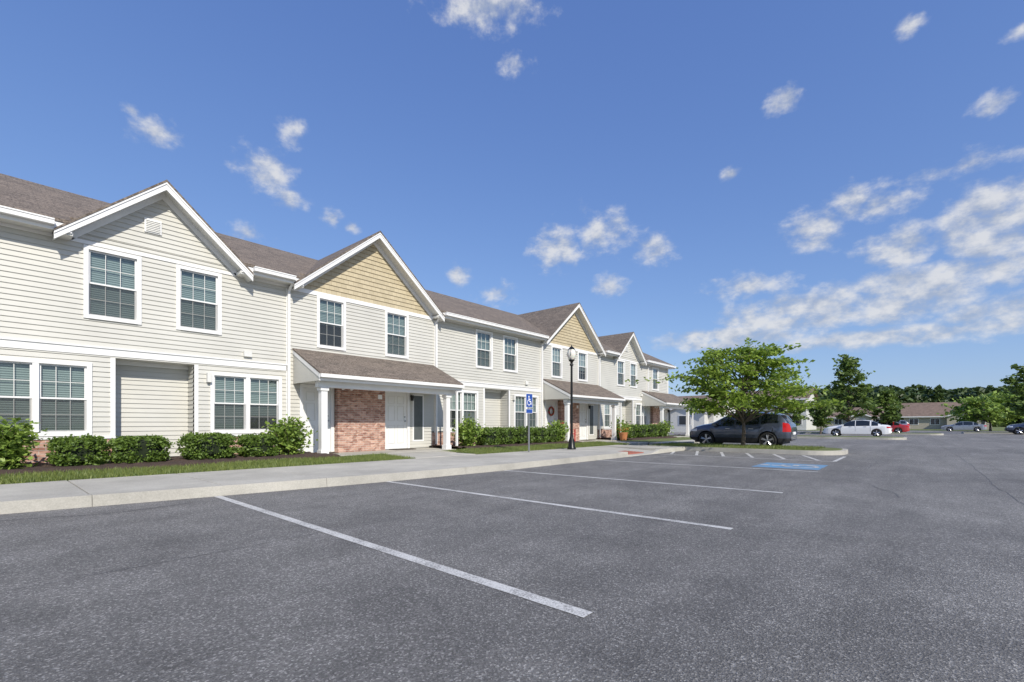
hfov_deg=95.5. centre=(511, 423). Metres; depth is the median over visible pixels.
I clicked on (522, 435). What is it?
boxwood shrub
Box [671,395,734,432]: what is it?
community garage
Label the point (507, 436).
boxwood shrub
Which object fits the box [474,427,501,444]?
boxwood shrub
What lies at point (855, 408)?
roof
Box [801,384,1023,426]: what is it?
distant treeline
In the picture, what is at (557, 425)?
hydrangea shrub
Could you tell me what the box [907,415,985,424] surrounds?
windows and trim
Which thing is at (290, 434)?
hydrangea shrub
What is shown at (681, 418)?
windows and trim
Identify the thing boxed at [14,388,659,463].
brick base
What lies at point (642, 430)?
boxwood shrub
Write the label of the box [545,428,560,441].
boxwood shrub
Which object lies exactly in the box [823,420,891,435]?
parked car
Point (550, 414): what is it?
door wreath
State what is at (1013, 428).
parked car
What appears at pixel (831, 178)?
sky
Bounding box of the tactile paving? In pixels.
[621,451,643,454]
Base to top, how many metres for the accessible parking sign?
2.060 m
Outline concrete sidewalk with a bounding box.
[0,436,694,500]
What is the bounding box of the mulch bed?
[0,434,684,475]
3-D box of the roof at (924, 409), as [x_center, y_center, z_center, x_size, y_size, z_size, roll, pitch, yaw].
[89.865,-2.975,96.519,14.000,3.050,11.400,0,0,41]
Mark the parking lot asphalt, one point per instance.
(832, 573)
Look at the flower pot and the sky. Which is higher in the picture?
the sky
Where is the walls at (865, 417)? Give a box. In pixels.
[816,415,880,428]
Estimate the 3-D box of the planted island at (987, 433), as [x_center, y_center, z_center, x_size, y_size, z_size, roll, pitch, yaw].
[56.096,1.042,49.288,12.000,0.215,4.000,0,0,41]
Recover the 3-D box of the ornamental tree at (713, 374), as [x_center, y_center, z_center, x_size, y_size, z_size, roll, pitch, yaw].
[9.654,-1.156,19.419,8.066,4.439,6.468,0,0,-17]
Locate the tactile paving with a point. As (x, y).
(632, 452)
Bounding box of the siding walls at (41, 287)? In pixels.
[0,199,666,456]
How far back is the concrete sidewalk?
9.26 m
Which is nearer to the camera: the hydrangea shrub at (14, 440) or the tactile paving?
the hydrangea shrub at (14, 440)
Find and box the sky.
[0,0,1023,395]
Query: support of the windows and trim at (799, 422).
attached to the walls at (807, 424)
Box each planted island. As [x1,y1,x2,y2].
[642,444,847,454]
[797,432,943,434]
[797,435,906,439]
[961,432,1023,433]
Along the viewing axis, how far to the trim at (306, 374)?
13.43 m
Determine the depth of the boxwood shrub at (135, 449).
10.06 m
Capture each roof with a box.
[0,173,684,403]
[745,388,818,400]
[827,407,883,416]
[901,402,967,416]
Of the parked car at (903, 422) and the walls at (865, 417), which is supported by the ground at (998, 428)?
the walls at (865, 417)
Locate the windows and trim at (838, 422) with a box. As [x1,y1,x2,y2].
[827,413,879,424]
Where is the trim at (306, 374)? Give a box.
[0,182,692,453]
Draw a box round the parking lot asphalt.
[0,431,1023,681]
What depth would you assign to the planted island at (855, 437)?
33.74 m
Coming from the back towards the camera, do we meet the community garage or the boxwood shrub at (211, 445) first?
the community garage
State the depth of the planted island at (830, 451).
17.36 m
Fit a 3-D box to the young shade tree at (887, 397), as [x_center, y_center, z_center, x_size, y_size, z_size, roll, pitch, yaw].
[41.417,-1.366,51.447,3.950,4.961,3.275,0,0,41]
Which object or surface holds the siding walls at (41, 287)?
on the brick base
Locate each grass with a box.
[651,441,824,449]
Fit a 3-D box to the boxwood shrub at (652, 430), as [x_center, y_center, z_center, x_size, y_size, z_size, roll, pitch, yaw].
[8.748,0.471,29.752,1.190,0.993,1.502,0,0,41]
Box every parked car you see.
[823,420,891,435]
[878,421,909,432]
[898,420,909,426]
[940,421,986,431]
[1004,422,1023,434]
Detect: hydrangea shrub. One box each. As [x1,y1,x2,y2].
[0,416,47,468]
[254,414,317,454]
[450,414,484,448]
[542,420,569,441]
[609,415,632,439]
[656,420,674,435]
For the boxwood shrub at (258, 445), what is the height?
0.733 m
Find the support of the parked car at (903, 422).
on the parking lot asphalt
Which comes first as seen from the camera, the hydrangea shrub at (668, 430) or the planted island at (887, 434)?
the hydrangea shrub at (668, 430)
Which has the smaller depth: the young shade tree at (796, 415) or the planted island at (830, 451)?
the planted island at (830, 451)
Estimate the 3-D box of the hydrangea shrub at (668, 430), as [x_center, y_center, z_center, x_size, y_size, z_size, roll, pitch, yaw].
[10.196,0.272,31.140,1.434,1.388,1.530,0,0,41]
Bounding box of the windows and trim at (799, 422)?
[766,398,808,429]
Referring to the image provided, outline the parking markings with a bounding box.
[214,441,844,617]
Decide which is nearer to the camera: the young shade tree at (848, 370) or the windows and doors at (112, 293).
the windows and doors at (112, 293)
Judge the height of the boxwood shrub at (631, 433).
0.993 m
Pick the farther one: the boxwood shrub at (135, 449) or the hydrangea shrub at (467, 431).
the hydrangea shrub at (467, 431)
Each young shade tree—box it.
[772,398,808,425]
[807,398,840,433]
[818,354,901,421]
[867,389,909,424]
[936,388,1023,430]
[997,364,1023,415]
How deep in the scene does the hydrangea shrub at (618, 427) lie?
26.46 m
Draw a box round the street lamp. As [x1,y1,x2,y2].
[567,345,576,449]
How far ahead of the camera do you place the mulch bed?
10.40 m
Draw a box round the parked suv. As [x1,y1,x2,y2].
[690,410,796,444]
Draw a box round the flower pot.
[617,424,630,439]
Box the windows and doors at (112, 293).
[0,250,669,453]
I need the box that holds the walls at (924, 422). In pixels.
[904,413,991,428]
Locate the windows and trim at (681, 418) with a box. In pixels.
[671,409,706,424]
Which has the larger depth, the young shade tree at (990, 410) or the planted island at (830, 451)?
the young shade tree at (990, 410)
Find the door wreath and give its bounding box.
[548,406,554,415]
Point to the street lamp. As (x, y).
(571, 354)
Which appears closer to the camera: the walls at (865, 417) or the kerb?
the kerb
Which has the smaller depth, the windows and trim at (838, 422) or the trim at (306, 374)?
the trim at (306, 374)
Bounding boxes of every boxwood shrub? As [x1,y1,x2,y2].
[44,433,111,466]
[108,434,173,463]
[174,432,241,459]
[236,433,279,456]
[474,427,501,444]
[496,426,517,444]
[513,425,534,443]
[526,426,549,442]
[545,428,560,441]
[619,423,637,439]
[631,424,648,437]
[645,424,658,436]
[655,424,667,436]
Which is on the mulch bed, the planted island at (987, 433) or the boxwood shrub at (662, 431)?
the boxwood shrub at (662, 431)
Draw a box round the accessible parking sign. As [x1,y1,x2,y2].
[526,393,532,451]
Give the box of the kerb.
[0,441,699,513]
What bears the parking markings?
on the parking lot asphalt
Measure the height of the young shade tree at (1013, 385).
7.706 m
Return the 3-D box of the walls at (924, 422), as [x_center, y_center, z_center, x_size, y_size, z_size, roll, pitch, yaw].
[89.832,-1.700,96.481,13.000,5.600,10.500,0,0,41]
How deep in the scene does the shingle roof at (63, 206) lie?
15.41 m
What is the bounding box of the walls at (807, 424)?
[746,394,815,429]
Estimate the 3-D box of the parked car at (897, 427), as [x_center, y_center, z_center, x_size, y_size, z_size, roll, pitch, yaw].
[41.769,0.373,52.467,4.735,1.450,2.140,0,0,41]
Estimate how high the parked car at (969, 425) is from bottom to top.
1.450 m
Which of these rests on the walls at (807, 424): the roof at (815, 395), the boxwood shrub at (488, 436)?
the roof at (815, 395)
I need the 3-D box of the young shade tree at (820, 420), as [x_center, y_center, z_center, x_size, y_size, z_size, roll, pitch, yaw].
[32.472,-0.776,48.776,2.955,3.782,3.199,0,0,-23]
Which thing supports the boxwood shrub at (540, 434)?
on the mulch bed
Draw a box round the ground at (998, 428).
[456,427,1018,452]
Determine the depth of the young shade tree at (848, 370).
48.64 m
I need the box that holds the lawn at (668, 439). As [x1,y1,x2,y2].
[0,435,692,484]
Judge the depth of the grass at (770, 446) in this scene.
18.88 m
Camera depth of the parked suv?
21.23 m
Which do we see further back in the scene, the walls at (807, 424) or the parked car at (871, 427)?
the walls at (807, 424)
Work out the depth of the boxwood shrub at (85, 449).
9.33 m

